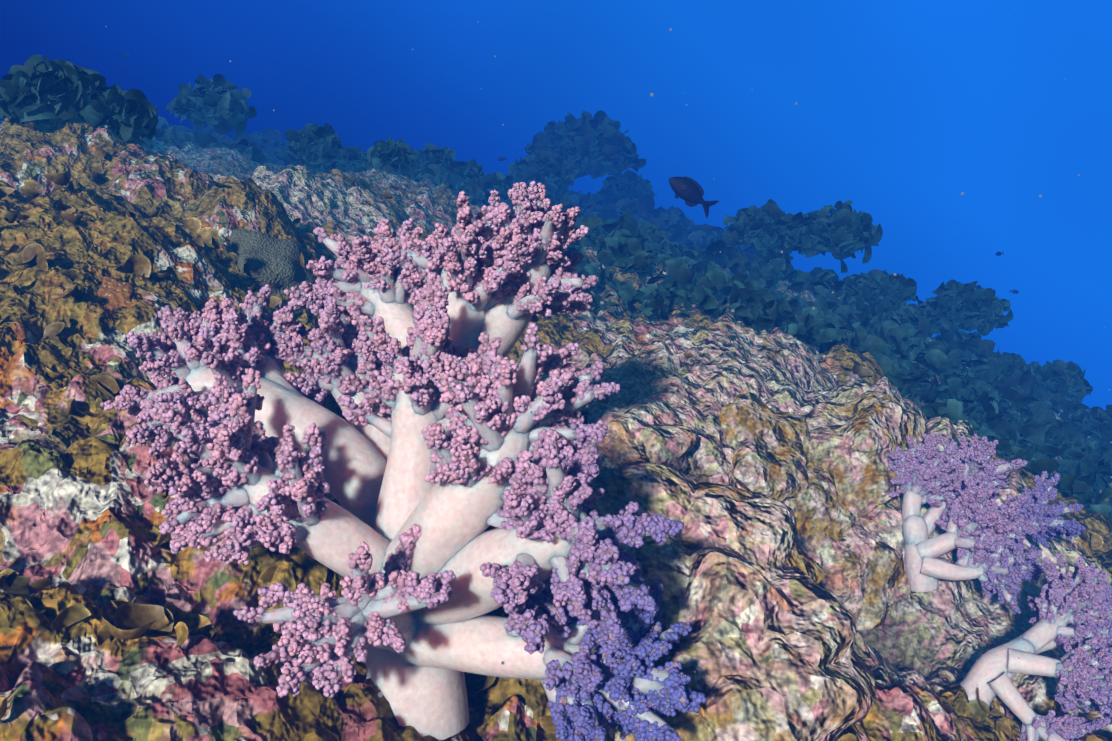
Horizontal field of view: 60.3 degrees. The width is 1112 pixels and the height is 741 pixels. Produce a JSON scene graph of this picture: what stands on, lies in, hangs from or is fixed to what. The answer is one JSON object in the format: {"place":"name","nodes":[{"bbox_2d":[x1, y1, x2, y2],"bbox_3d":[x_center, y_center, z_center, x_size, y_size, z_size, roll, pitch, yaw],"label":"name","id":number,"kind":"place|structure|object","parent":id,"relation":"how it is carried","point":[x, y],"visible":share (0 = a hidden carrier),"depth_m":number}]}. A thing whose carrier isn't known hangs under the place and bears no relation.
{"place":"outdoors","nodes":[
{"label":"outdoors","id":0,"kind":"place"},
{"bbox_2d":[121,52,129,56],"bbox_3d":[-2.969,-2.178,6.603,0.083,0.045,0.016,4,9,26],"label":"fish","id":1,"kind":"object","parent":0,"point":[126,54],"visible":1,"depth_m":6.60},
{"bbox_2d":[497,157,506,161],"bbox_3d":[-0.309,-1.217,5.512,0.059,0.029,0.012,0,8,2],"label":"fish","id":2,"kind":"object","parent":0,"point":[500,159],"visible":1,"depth_m":5.51},
{"bbox_2d":[0,114,1111,740],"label":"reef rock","id":3,"kind":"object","parent":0,"point":[82,506],"depth_m":0.89},
{"bbox_2d":[97,276,135,320],"bbox_3d":[-0.440,-0.070,0.949,0.060,0.045,0.069,7,10,40],"label":"sponge","id":4,"kind":"object","parent":3,"relation":"on","point":[113,294],"visible":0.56,"depth_m":0.94},
{"bbox_2d":[230,228,315,295],"bbox_3d":[-0.373,-0.126,1.208,0.101,0.108,0.128,7,11,42],"label":"coral boulder","id":5,"kind":"object","parent":3,"relation":"on","point":[274,264],"visible":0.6,"depth_m":1.19},
{"bbox_2d":[100,181,706,740],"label":"soft coral","id":6,"kind":"object","parent":3,"relation":"on","point":[440,451],"visible":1,"depth_m":0.59},
{"bbox_2d":[0,54,1111,442],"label":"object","id":7,"kind":"object","parent":3,"relation":"on","point":[558,158],"visible":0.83,"depth_m":2.57},
{"bbox_2d":[0,147,1111,740],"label":"algae blades","id":8,"kind":"object","parent":3,"relation":"on","point":[170,617],"visible":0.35,"depth_m":0.81},
{"bbox_2d":[0,116,1111,523],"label":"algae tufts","id":9,"kind":"object","parent":3,"relation":"on","point":[680,250],"visible":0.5,"depth_m":2.06},
{"bbox_2d":[593,465,619,480],"bbox_3d":[0.062,0.124,0.853,0.103,0.074,0.112,4,9,26],"label":"fish","id":10,"kind":"object","parent":3,"relation":"on","point":[605,472],"depth_m":0.86},
{"bbox_2d":[587,401,697,472],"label":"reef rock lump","id":11,"kind":"object","parent":3,"relation":"on","point":[656,432],"visible":0.58,"depth_m":0.95},
{"bbox_2d":[595,647,710,740],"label":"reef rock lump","id":12,"kind":"object","parent":3,"relation":"on","point":[687,726],"visible":0.1,"depth_m":0.63},
{"bbox_2d":[673,404,725,473],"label":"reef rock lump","id":13,"kind":"object","parent":3,"relation":"on","point":[705,454],"visible":0.46,"depth_m":0.99},
{"bbox_2d":[684,493,798,580],"bbox_3d":[0.120,0.164,0.762,0.172,0.139,0.167,5,9,30],"label":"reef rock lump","id":14,"kind":"object","parent":3,"relation":"on","point":[760,533],"visible":0.21,"depth_m":0.73},
{"bbox_2d":[680,482,826,583],"bbox_3d":[0.143,0.149,0.773,0.143,0.113,0.154,4,9,27],"label":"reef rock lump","id":15,"kind":"object","parent":3,"relation":"on","point":[799,558],"visible":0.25,"depth_m":0.76},
{"bbox_2d":[720,391,810,502],"bbox_3d":[0.217,0.102,1.033,0.162,0.147,0.116,-7,10,-39],"label":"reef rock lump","id":16,"kind":"object","parent":3,"relation":"on","point":[771,458],"visible":0.5,"depth_m":1.01},
{"bbox_2d":[687,625,874,740],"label":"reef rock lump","id":17,"kind":"object","parent":3,"relation":"on","point":[795,695],"visible":0.44,"depth_m":0.63},
{"bbox_2d":[646,546,856,684],"bbox_3d":[0.126,0.203,0.701,0.180,0.150,0.166,0,8,2],"label":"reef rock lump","id":18,"kind":"object","parent":17,"relation":"on","point":[732,606],"visible":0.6,"depth_m":0.66},
{"bbox_2d":[546,461,698,601],"bbox_3d":[0.052,0.146,0.753,0.172,0.142,0.167,0,8,2],"label":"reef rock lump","id":19,"kind":"object","parent":18,"relation":"on","point":[666,491],"visible":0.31,"depth_m":0.73},
{"bbox_2d":[783,462,856,587],"bbox_3d":[0.257,0.165,1.030,0.185,0.176,0.131,-5,10,-34],"label":"rock","id":20,"kind":"object","parent":3,"relation":"on","point":[820,510],"visible":0.21,"depth_m":0.99},
{"bbox_2d":[820,534,903,629],"bbox_3d":[0.305,0.217,1.002,0.132,0.133,0.084,0,8,2],"label":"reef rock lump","id":21,"kind":"object","parent":3,"relation":"on","point":[880,568],"visible":0.46,"depth_m":0.98},
{"bbox_2d":[805,390,927,516],"bbox_3d":[0.347,0.099,1.079,0.165,0.152,0.162,0,8,2],"label":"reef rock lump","id":22,"kind":"object","parent":3,"relation":"on","point":[855,441],"visible":0.6,"depth_m":1.03},
{"bbox_2d":[822,495,933,612],"bbox_3d":[0.318,0.187,1.032,0.184,0.190,0.120,-2,8,-16],"label":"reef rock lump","id":23,"kind":"object","parent":3,"relation":"on","point":[865,531],"visible":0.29,"depth_m":0.99},
{"bbox_2d":[875,506,901,548],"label":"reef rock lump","id":24,"kind":"object","parent":3,"relation":"on","point":[888,537],"visible":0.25,"depth_m":1.00},
{"bbox_2d":[887,432,1085,613],"bbox_3d":[0.444,0.145,0.999,0.182,0.165,0.164,7,11,42],"label":"soft coral","id":25,"kind":"object","parent":3,"relation":"on","point":[953,487],"visible":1,"depth_m":0.98},
{"bbox_2d":[960,553,1111,740],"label":"soft coral","id":26,"kind":"object","parent":3,"relation":"on","point":[1080,599],"visible":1,"depth_m":0.84},
{"bbox_2d":[0,0,1111,409],"label":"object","id":27,"kind":"structure","parent":0,"point":[981,93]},
{"bbox_2d":[88,15,1111,716],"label":"suspended particles","id":28,"kind":"object","parent":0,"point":[614,297],"visible":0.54,"depth_m":0.62},
{"bbox_2d":[669,177,718,217],"bbox_3d":[0.331,-0.413,2.292,0.123,0.101,0.027,0,8,2],"label":"fish","id":29,"kind":"object","parent":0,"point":[689,191],"visible":1,"depth_m":2.29}
]}

